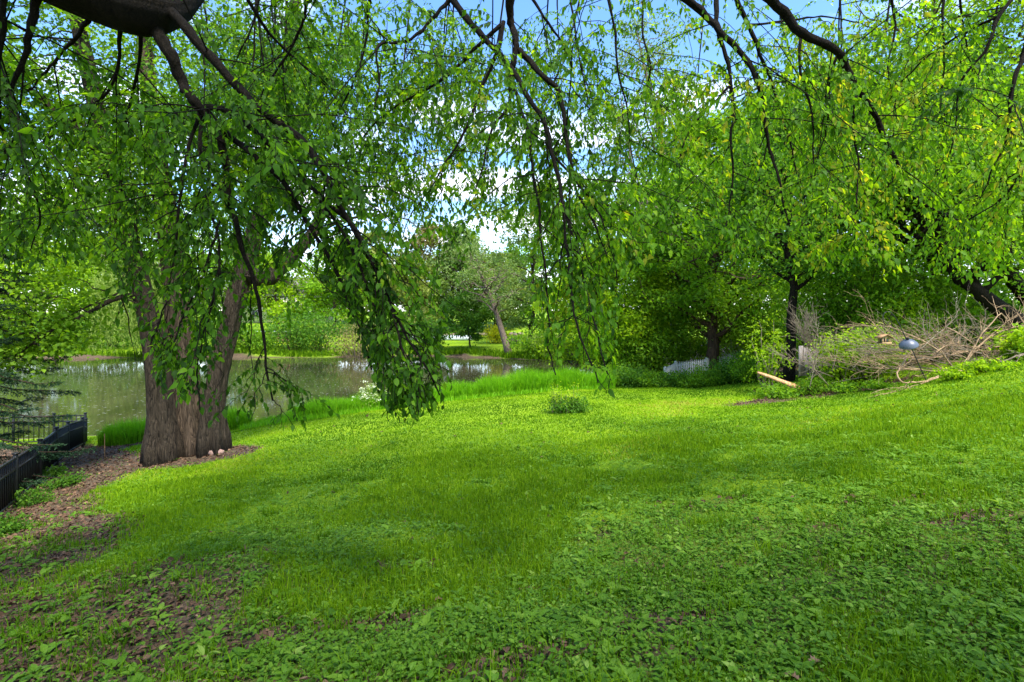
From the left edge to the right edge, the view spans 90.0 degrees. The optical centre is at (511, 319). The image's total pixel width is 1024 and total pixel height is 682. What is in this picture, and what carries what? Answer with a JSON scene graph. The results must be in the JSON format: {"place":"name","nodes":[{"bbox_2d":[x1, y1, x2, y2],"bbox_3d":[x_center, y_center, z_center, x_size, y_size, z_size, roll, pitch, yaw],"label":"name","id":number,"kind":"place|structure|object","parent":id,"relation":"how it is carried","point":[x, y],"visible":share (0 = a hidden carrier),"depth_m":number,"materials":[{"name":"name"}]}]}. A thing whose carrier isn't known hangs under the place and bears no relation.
{"place":"outdoors","nodes":[
{"label":"outdoors","id":0,"kind":"place"},
{"bbox_2d":[227,405,262,428],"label":"tall grass","id":1,"kind":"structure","parent":0,"point":[232,421],"depth_m":15.94,"materials":[{"name":"green plant"}]},
{"bbox_2d":[0,356,592,437],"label":"pond water","id":2,"kind":"structure","parent":0,"point":[111,389],"depth_m":33.17,"materials":[{"name":"liquid"}]},
{"bbox_2d":[345,391,391,410],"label":"tall grass","id":3,"kind":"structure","parent":0,"point":[359,404],"depth_m":17.04,"materials":[{"name":"green plant"}]},
{"bbox_2d":[237,384,604,429],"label":"lawn edge grass","id":4,"kind":"structure","parent":0,"point":[312,417],"depth_m":17.03,"materials":[{"name":"green plant"}]},
{"bbox_2d":[433,379,480,398],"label":"tall grass","id":5,"kind":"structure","parent":0,"point":[458,389],"depth_m":18.54,"materials":[{"name":"green plant"}]},
{"bbox_2d":[468,373,516,395],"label":"tall grass","id":6,"kind":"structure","parent":0,"point":[496,384],"depth_m":18.93,"materials":[{"name":"green plant"}]},
{"bbox_2d":[0,311,1023,681],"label":"ground","id":7,"kind":"structure","parent":0,"point":[486,343],"depth_m":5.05,"materials":[{"name":"green plant"}]},
{"bbox_2d":[0,510,39,536],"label":"weed clump","id":8,"kind":"object","parent":7,"relation":"on","point":[10,527],"visible":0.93,"depth_m":6.63,"materials":[{"name":"green plant"}]},
{"bbox_2d":[12,481,61,510],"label":"weed clump","id":9,"kind":"object","parent":7,"relation":"on","point":[25,497],"visible":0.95,"depth_m":8.55,"materials":[{"name":"green plant"}]},
{"bbox_2d":[0,412,86,443],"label":"metal fence","id":10,"kind":"object","parent":7,"relation":"on","point":[71,421],"visible":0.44,"depth_m":15.99,"materials":[{"name":"black metal"}]},
{"bbox_2d":[0,417,87,511],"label":"metal fence","id":11,"kind":"object","parent":7,"relation":"on","point":[73,435],"visible":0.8,"depth_m":9.68,"materials":[{"name":"black metal"}]},
{"bbox_2d":[0,172,95,489],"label":"spruce tree","id":12,"kind":"object","parent":7,"relation":"on","point":[7,377],"visible":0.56,"depth_m":9.69,"materials":[{"name":"green plant"}]},
{"bbox_2d":[0,238,104,327],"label":"broadleaf tree","id":13,"kind":"object","parent":7,"relation":"on","point":[50,283],"visible":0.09,"depth_m":63.24,"materials":[{"name":"green plant"}]},
{"bbox_2d":[42,462,74,477],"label":"weed clump","id":14,"kind":"object","parent":7,"relation":"on","point":[52,471],"visible":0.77,"depth_m":10.40,"materials":[{"name":"green plant"}]},
{"bbox_2d":[38,468,89,489],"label":"weed clump","id":15,"kind":"object","parent":7,"relation":"on","point":[66,482],"visible":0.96,"depth_m":9.53,"materials":[{"name":"green plant"}]},
{"bbox_2d":[33,233,148,316],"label":"broadleaf tree","id":16,"kind":"object","parent":7,"relation":"on","point":[78,283],"visible":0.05,"depth_m":73.94,"materials":[{"name":"green plant"}]},
{"bbox_2d":[68,313,139,348],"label":"bank shrub","id":17,"kind":"object","parent":7,"relation":"on","point":[118,346],"visible":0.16,"depth_m":57.27,"materials":[{"name":"green plant"}]},
{"bbox_2d":[84,414,145,446],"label":"tall grass","id":18,"kind":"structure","parent":7,"relation":"on","point":[132,432],"depth_m":14.76,"materials":[{"name":"green plant"}]},
{"bbox_2d":[87,254,163,354],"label":"weeping willow","id":19,"kind":"object","parent":7,"relation":"on","point":[124,319],"visible":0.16,"depth_m":46.91,"materials":[{"name":"green plant"}]},
{"bbox_2d":[140,191,270,334],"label":"broadleaf tree","id":20,"kind":"object","parent":7,"relation":"on","point":[223,260],"visible":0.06,"depth_m":68.35,"materials":[{"name":"green plant"}]},
{"bbox_2d":[0,0,435,466],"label":"maple tree","id":21,"kind":"object","parent":7,"relation":"on","point":[172,432],"visible":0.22,"depth_m":10.59,"materials":[{"name":"green plant"}]},
{"bbox_2d":[235,317,294,350],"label":"bank shrub","id":22,"kind":"object","parent":7,"relation":"on","point":[256,340],"visible":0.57,"depth_m":55.97,"materials":[{"name":"green plant"}]},
{"bbox_2d":[225,247,341,334],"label":"broadleaf tree","id":23,"kind":"object","parent":7,"relation":"on","point":[279,288],"visible":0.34,"depth_m":71.65,"materials":[{"name":"green plant"}]},
{"bbox_2d":[248,298,330,350],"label":"bank shrub","id":24,"kind":"object","parent":7,"relation":"on","point":[284,329],"visible":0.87,"depth_m":55.97,"materials":[{"name":"green plant"}]},
{"bbox_2d":[0,344,579,360],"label":"bank grass","id":25,"kind":"structure","parent":7,"relation":"on","point":[475,350],"depth_m":54.74,"materials":[{"name":"green plant"}]},
{"bbox_2d":[242,277,338,322],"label":"house","id":26,"kind":"structure","parent":7,"relation":"on","point":[253,313],"depth_m":95.50,"materials":[{"name":"beige"}]},
{"bbox_2d":[277,394,354,416],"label":"tall grass","id":27,"kind":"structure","parent":7,"relation":"on","point":[340,403],"depth_m":16.61,"materials":[{"name":"green plant"}]},
{"bbox_2d":[282,299,352,351],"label":"bank shrub","id":28,"kind":"object","parent":7,"relation":"on","point":[320,332],"visible":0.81,"depth_m":56.71,"materials":[{"name":"green plant"}]},
{"bbox_2d":[294,234,386,333],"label":"broadleaf tree","id":29,"kind":"object","parent":7,"relation":"on","point":[330,298],"visible":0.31,"depth_m":72.17,"materials":[{"name":"green plant"}]},
{"bbox_2d":[316,310,398,357],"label":"twiggy shrub","id":30,"kind":"object","parent":7,"relation":"on","point":[353,338],"visible":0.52,"depth_m":53.76,"materials":[{"name":"green plant"}]},
{"bbox_2d":[352,378,390,406],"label":"flowering shrub","id":31,"kind":"object","parent":7,"relation":"on","point":[375,396],"visible":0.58,"depth_m":17.23,"materials":[{"name":"white plant"}]},
{"bbox_2d":[342,229,412,311],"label":"broadleaf tree","id":32,"kind":"object","parent":7,"relation":"on","point":[373,250],"visible":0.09,"depth_m":83.11,"materials":[{"name":"green plant"}]},
{"bbox_2d":[366,251,448,335],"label":"broadleaf tree","id":33,"kind":"object","parent":7,"relation":"on","point":[424,289],"visible":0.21,"depth_m":72.10,"materials":[{"name":"green plant"}]},
{"bbox_2d":[395,219,469,326],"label":"broadleaf tree","id":34,"kind":"object","parent":7,"relation":"on","point":[430,246],"visible":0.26,"depth_m":79.82,"materials":[{"name":"green plant"}]},
{"bbox_2d":[410,316,454,347],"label":"bank shrub","id":35,"kind":"object","parent":7,"relation":"on","point":[434,334],"visible":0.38,"depth_m":59.50,"materials":[{"name":"green plant"}]},
{"bbox_2d":[421,244,480,327],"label":"broadleaf tree","id":36,"kind":"object","parent":7,"relation":"on","point":[437,300],"visible":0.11,"depth_m":80.03,"materials":[{"name":"green plant"}]},
{"bbox_2d":[425,287,500,348],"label":"tree","id":37,"kind":"object","parent":7,"relation":"on","point":[477,317],"visible":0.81,"depth_m":56.23,"materials":[{"name":"green plant"}]},
{"bbox_2d":[415,218,510,321],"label":"broadleaf tree","id":38,"kind":"object","parent":7,"relation":"on","point":[458,273],"visible":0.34,"depth_m":76.91,"materials":[{"name":"green plant"}]},
{"bbox_2d":[432,233,534,353],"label":"leaning tree","id":39,"kind":"object","parent":7,"relation":"on","point":[487,291],"visible":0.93,"depth_m":53.73,"materials":[{"name":"green plant"}]},
{"bbox_2d":[480,324,513,342],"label":"yellow shrub","id":40,"kind":"object","parent":7,"relation":"on","point":[494,333],"visible":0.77,"depth_m":64.63,"materials":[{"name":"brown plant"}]},
{"bbox_2d":[452,248,542,325],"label":"broadleaf tree","id":41,"kind":"object","parent":7,"relation":"on","point":[503,315],"visible":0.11,"depth_m":80.36,"materials":[{"name":"green plant"}]},
{"bbox_2d":[1,463,1001,681],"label":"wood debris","id":42,"kind":"object","parent":7,"relation":"on","point":[211,615],"visible":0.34,"depth_m":3.34,"materials":[{"name":"brown wood"}]},
{"bbox_2d":[0,0,1023,431],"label":"overhanging tree","id":43,"kind":"object","parent":7,"relation":"on","point":[276,180],"visible":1,"depth_m":4.13,"materials":[{"name":"green plant"}]},
{"bbox_2d":[0,403,1023,681],"bbox_3d":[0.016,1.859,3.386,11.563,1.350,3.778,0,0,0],"label":"ground cover","id":44,"kind":"object","parent":7,"relation":"on","point":[749,636],"visible":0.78,"depth_m":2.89,"materials":[{"name":"green plant"}]},
{"bbox_2d":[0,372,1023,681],"bbox_3d":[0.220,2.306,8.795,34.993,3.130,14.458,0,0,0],"label":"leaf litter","id":45,"kind":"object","parent":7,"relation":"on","point":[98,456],"visible":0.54,"depth_m":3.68,"materials":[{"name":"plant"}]},
{"bbox_2d":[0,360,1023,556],"bbox_3d":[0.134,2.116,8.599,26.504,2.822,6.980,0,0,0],"label":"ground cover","id":46,"kind":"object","parent":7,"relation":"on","point":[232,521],"visible":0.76,"depth_m":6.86,"materials":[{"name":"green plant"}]},
{"bbox_2d":[474,243,558,319],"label":"broadleaf tree","id":47,"kind":"object","parent":7,"relation":"on","point":[523,262],"visible":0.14,"depth_m":87.23,"materials":[{"name":"green plant"}]},
{"bbox_2d":[466,178,582,339],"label":"broadleaf tree","id":48,"kind":"object","parent":7,"relation":"on","point":[516,320],"visible":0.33,"depth_m":62.78,"materials":[{"name":"green plant"}]},
{"bbox_2d":[504,320,556,356],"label":"bank shrub","id":49,"kind":"object","parent":7,"relation":"on","point":[527,344],"visible":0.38,"depth_m":52.17,"materials":[{"name":"green plant"}]},
{"bbox_2d":[524,272,608,373],"bbox_3d":[4.413,0.036,36.714,6.452,8.602,6.442,0,0,-36],"label":"bushy tree","id":50,"kind":"object","parent":7,"relation":"on","point":[563,356],"visible":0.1,"depth_m":36.71,"materials":[{"name":"green plant"}]},
{"bbox_2d":[541,365,591,389],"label":"tall grass","id":51,"kind":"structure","parent":7,"relation":"on","point":[570,376],"depth_m":19.73,"materials":[{"name":"green plant"}]},
{"bbox_2d":[535,381,598,413],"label":"lawn shrub","id":52,"kind":"object","parent":7,"relation":"on","point":[564,404],"visible":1,"depth_m":12.79,"materials":[{"name":"green plant"}]},
{"bbox_2d":[519,189,626,329],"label":"broadleaf tree","id":53,"kind":"object","parent":7,"relation":"on","point":[547,257],"visible":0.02,"depth_m":59.73,"materials":[{"name":"green plant"}]},
{"bbox_2d":[519,174,629,323],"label":"broadleaf tree","id":54,"kind":"object","parent":7,"relation":"on","point":[581,212],"visible":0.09,"depth_m":53.56,"materials":[{"name":"green plant"}]},
{"bbox_2d":[567,325,659,373],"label":"understory bush","id":55,"kind":"object","parent":7,"relation":"on","point":[602,363],"visible":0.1,"depth_m":26.93,"materials":[{"name":"green plant"}]},
{"bbox_2d":[542,229,700,371],"bbox_3d":[5.692,-0.705,26.600,7.572,8.015,7.647,0,0,34],"label":"bushy tree","id":56,"kind":"object","parent":7,"relation":"on","point":[623,324],"visible":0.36,"depth_m":25.14,"materials":[{"name":"green plant"}]},
{"bbox_2d":[579,96,681,242],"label":"tall sparse tree","id":57,"kind":"object","parent":7,"relation":"on","point":[614,136],"visible":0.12,"depth_m":47.63,"materials":[{"name":"green plant"}]},
{"bbox_2d":[609,361,654,387],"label":"hedge shrub","id":58,"kind":"object","parent":7,"relation":"on","point":[632,381],"visible":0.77,"depth_m":20.57,"materials":[{"name":"green plant"}]},
{"bbox_2d":[592,299,711,373],"bbox_3d":[6.604,0.815,25.427,5.548,4.542,5.868,0,0,-31],"label":"understory bush","id":59,"kind":"object","parent":7,"relation":"on","point":[646,351],"visible":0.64,"depth_m":24.66,"materials":[{"name":"green plant"}]},
{"bbox_2d":[589,8,717,330],"bbox_3d":[11.315,-10.205,40.482,12.096,27.556,9.829,0,0,45],"label":"tall sparse tree","id":60,"kind":"object","parent":7,"relation":"on","point":[639,50],"visible":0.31,"depth_m":39.69,"materials":[{"name":"green plant"}]},
{"bbox_2d":[635,369,676,387],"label":"hedge shrub","id":61,"kind":"object","parent":7,"relation":"on","point":[648,383],"visible":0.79,"depth_m":20.19,"materials":[{"name":"green plant"}]},
{"bbox_2d":[649,365,696,387],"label":"hedge shrub","id":62,"kind":"object","parent":7,"relation":"on","point":[675,374],"visible":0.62,"depth_m":20.11,"materials":[{"name":"green plant"}]},
{"bbox_2d":[621,240,739,365],"bbox_3d":[9.070,-0.798,28.230,8.361,7.774,8.296,0,0,0],"label":"bushy tree","id":63,"kind":"object","parent":7,"relation":"on","point":[690,348],"visible":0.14,"depth_m":27.08,"materials":[{"name":"green plant"}]},
{"bbox_2d":[670,369,722,387],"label":"hedge shrub","id":64,"kind":"object","parent":7,"relation":"on","point":[692,384],"visible":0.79,"depth_m":19.70,"materials":[{"name":"green plant"}]},
{"bbox_2d":[663,353,741,374],"bbox_3d":[9.119,2.373,24.363,5.086,1.450,0.506,0,0,-24],"label":"picket fence","id":65,"kind":"object","parent":7,"relation":"on","point":[675,365],"visible":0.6,"depth_m":23.99,"materials":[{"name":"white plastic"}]},
{"bbox_2d":[573,84,846,369],"bbox_3d":[9.211,-3.619,24.513,11.207,12.864,10.462,0,0,-35],"label":"broadleaf tree","id":66,"kind":"object","parent":7,"relation":"on","point":[703,286],"visible":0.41,"depth_m":23.38,"materials":[{"name":"green plant"}]},
{"bbox_2d":[684,363,739,386],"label":"hedge shrub","id":67,"kind":"object","parent":7,"relation":"on","point":[711,377],"visible":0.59,"depth_m":19.62,"materials":[{"name":"green plant"}]},
{"bbox_2d":[697,347,756,384],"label":"hedge shrub","id":68,"kind":"object","parent":7,"relation":"on","point":[724,364],"visible":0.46,"depth_m":19.39,"materials":[{"name":"green plant"}]},
{"bbox_2d":[686,298,784,367],"bbox_3d":[12.093,0.283,25.906,7.115,4.329,7.329,0,0,-17],"label":"understory bush","id":69,"kind":"object","parent":7,"relation":"on","point":[734,347],"visible":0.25,"depth_m":25.35,"materials":[{"name":"green plant"}]},
{"bbox_2d":[724,346,783,382],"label":"hedge shrub","id":70,"kind":"object","parent":7,"relation":"on","point":[740,374],"visible":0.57,"depth_m":18.60,"materials":[{"name":"green plant"}]},
{"bbox_2d":[736,309,794,386],"bbox_3d":[7.692,0.945,15.637,1.665,2.580,1.731,0,0,0],"label":"sapling","id":71,"kind":"object","parent":7,"relation":"on","point":[758,366],"visible":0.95,"depth_m":15.54,"materials":[{"name":"green plant"}]},
{"bbox_2d":[744,382,788,398],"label":"weed clump","id":72,"kind":"object","parent":7,"relation":"on","point":[763,392],"visible":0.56,"depth_m":13.97,"materials":[{"name":"green plant"}]},
{"bbox_2d":[713,243,851,367],"bbox_3d":[13.055,-0.570,23.071,7.400,5.484,6.989,0,0,0],"label":"understory bush","id":73,"kind":"object","parent":7,"relation":"on","point":[759,324],"visible":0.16,"depth_m":22.97,"materials":[{"name":"green plant"}]},
{"bbox_2d":[765,383,806,398],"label":"weed clump","id":74,"kind":"object","parent":7,"relation":"on","point":[788,393],"visible":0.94,"depth_m":13.44,"materials":[{"name":"green plant"}]},
{"bbox_2d":[648,77,930,381],"bbox_3d":[8.610,-2.926,17.188,7.613,10.417,7.060,0,0,0],"label":"slender tree","id":75,"kind":"object","parent":7,"relation":"on","point":[786,261],"visible":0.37,"depth_m":16.83,"materials":[{"name":"green plant"}]},
{"bbox_2d":[791,370,834,395],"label":"weed clump","id":76,"kind":"object","parent":7,"relation":"on","point":[811,390],"visible":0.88,"depth_m":13.60,"materials":[{"name":"green plant"}]},
{"bbox_2d":[798,346,830,375],"bbox_3d":[8.615,1.164,14.581,1.002,0.853,0.081,0,0,-8],"label":"board panel","id":77,"kind":"object","parent":7,"relation":"on","point":[802,368],"visible":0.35,"depth_m":14.51,"materials":[{"name":"grey wood"}]},
{"bbox_2d":[715,55,914,332],"bbox_3d":[17.598,-6.652,27.534,12.710,17.360,11.812,0,0,0],"label":"broadleaf tree","id":78,"kind":"object","parent":7,"relation":"on","point":[832,168],"visible":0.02,"depth_m":27.21,"materials":[{"name":"green plant"}]},
{"bbox_2d":[728,233,945,365],"bbox_3d":[11.156,-0.680,18.259,6.772,5.206,6.184,0,0,0],"label":"understory bush","id":79,"kind":"object","parent":7,"relation":"on","point":[776,306],"visible":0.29,"depth_m":18.22,"materials":[{"name":"green plant"}]},
{"bbox_2d":[820,377,861,392],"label":"weed clump","id":80,"kind":"object","parent":7,"relation":"on","point":[844,387],"visible":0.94,"depth_m":12.85,"materials":[{"name":"green plant"}]},
{"bbox_2d":[791,322,905,385],"bbox_3d":[8.963,0.979,13.908,2.010,1.851,2.555,0,0,-41],"label":"lime bush","id":81,"kind":"object","parent":7,"relation":"on","point":[839,374],"visible":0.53,"depth_m":13.72,"materials":[{"name":"green plant"}]},
{"bbox_2d":[825,322,910,383],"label":"lime bush","id":82,"kind":"object","parent":7,"relation":"on","point":[865,336],"visible":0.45,"depth_m":13.29,"materials":[{"name":"green plant"}]},
{"bbox_2d":[854,376,898,390],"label":"weed clump","id":83,"kind":"object","parent":7,"relation":"on","point":[877,384],"visible":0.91,"depth_m":12.36,"materials":[{"name":"green plant"}]},
{"bbox_2d":[772,218,984,367],"bbox_3d":[12.080,-0.871,17.163,5.948,5.263,5.630,0,0,-32],"label":"understory bush","id":84,"kind":"object","parent":7,"relation":"on","point":[846,302],"visible":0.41,"depth_m":16.55,"materials":[{"name":"green plant"}]},
{"bbox_2d":[778,102,1023,329],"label":"leaning tree","id":85,"kind":"object","parent":7,"relation":"on","point":[978,290],"visible":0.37,"depth_m":14.40,"materials":[{"name":"green plant"}]},
{"bbox_2d":[882,311,925,379],"bbox_3d":[8.930,0.661,11.610,1.071,1.708,0.360,0,0,0],"label":"feeder pole","id":86,"kind":"object","parent":7,"relation":"on","point":[907,343],"visible":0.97,"depth_m":11.56,"materials":[{"name":"black metal"}]},
{"bbox_2d":[869,327,941,374],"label":"dead branch","id":87,"kind":"object","parent":7,"relation":"on","point":[911,358],"visible":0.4,"depth_m":12.64,"materials":[{"name":"beige wood"}]},
{"bbox_2d":[852,327,918,361],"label":"dead branch","id":88,"kind":"object","parent":87,"relation":"on","point":[889,352],"visible":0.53,"depth_m":12.72,"materials":[{"name":"beige wood"}]},
{"bbox_2d":[834,317,952,366],"bbox_3d":[9.221,0.500,12.491,1.075,1.220,2.237,0,0,-40],"label":"dead branch","id":89,"kind":"object","parent":88,"relation":"on","point":[944,356],"visible":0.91,"depth_m":12.11,"materials":[{"name":"beige wood"}]},
{"bbox_2d":[855,283,958,369],"bbox_3d":[11.668,0.236,15.267,2.589,2.608,2.513,0,0,-40],"label":"lime bush","id":90,"kind":"object","parent":7,"relation":"on","point":[900,318],"visible":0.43,"depth_m":15.17,"materials":[{"name":"green plant"}]},
{"bbox_2d":[794,0,1023,294],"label":"broadleaf tree","id":91,"kind":"object","parent":7,"relation":"on","point":[935,10],"visible":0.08,"depth_m":24.80,"materials":[{"name":"green plant"}]},
{"bbox_2d":[820,216,1023,364],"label":"understory bush","id":92,"kind":"object","parent":7,"relation":"on","point":[950,307],"visible":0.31,"depth_m":15.87,"materials":[{"name":"green plant"}]},
{"bbox_2d":[837,7,1023,305],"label":"leaning tree","id":93,"kind":"object","parent":7,"relation":"on","point":[1013,288],"visible":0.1,"depth_m":14.56,"materials":[{"name":"green plant"}]},
{"bbox_2d":[873,0,1023,272],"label":"broadleaf tree","id":94,"kind":"object","parent":7,"relation":"on","point":[1007,32],"visible":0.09,"depth_m":21.51,"materials":[{"name":"green plant"}]},
{"bbox_2d":[927,364,989,379],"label":"weed clump","id":95,"kind":"object","parent":7,"relation":"on","point":[953,373],"visible":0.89,"depth_m":10.76,"materials":[{"name":"green plant"}]},
{"bbox_2d":[915,271,1023,358],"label":"understory bush","id":96,"kind":"object","parent":7,"relation":"on","point":[1003,297],"visible":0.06,"depth_m":16.64,"materials":[{"name":"green plant"}]},
{"bbox_2d":[947,297,1011,361],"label":"dead branch","id":97,"kind":"object","parent":7,"relation":"on","point":[975,344],"visible":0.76,"depth_m":11.91,"materials":[{"name":"beige wood"}]},
{"bbox_2d":[947,278,1023,353],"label":"understory bush","id":98,"kind":"object","parent":7,"relation":"on","point":[1016,308],"visible":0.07,"depth_m":16.58,"materials":[{"name":"green plant"}]},
{"bbox_2d":[951,4,1023,270],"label":"broadleaf tree","id":99,"kind":"object","parent":7,"relation":"on","point":[994,51],"visible":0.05,"depth_m":22.22,"materials":[{"name":"green plant"}]},
{"bbox_2d":[954,357,1021,372],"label":"weed clump","id":100,"kind":"object","parent":7,"relation":"on","point":[980,365],"visible":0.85,"depth_m":10.57,"materials":[{"name":"green plant"}]},
{"bbox_2d":[980,323,1023,361],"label":"lime bush","id":101,"kind":"object","parent":7,"relation":"on","point":[1014,339],"visible":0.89,"depth_m":11.73,"materials":[{"name":"green plant"}]},
{"bbox_2d":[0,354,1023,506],"bbox_3d":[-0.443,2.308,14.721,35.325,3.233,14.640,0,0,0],"label":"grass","id":102,"kind":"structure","parent":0,"point":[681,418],"depth_m":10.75,"materials":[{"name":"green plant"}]},
{"bbox_2d":[0,0,1023,311],"label":"sky","id":103,"kind":"structure","parent":0,"point":[523,9],"materials":[{"name":"blue"}]},
{"bbox_2d":[501,365,557,392],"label":"tall grass","id":104,"kind":"structure","parent":0,"point":[528,380],"depth_m":19.36,"materials":[{"name":"green plant"}]},
{"bbox_2d":[587,370,619,388],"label":"tall grass","id":105,"kind":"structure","parent":0,"point":[594,380],"depth_m":20.23,"materials":[{"name":"green plant"}]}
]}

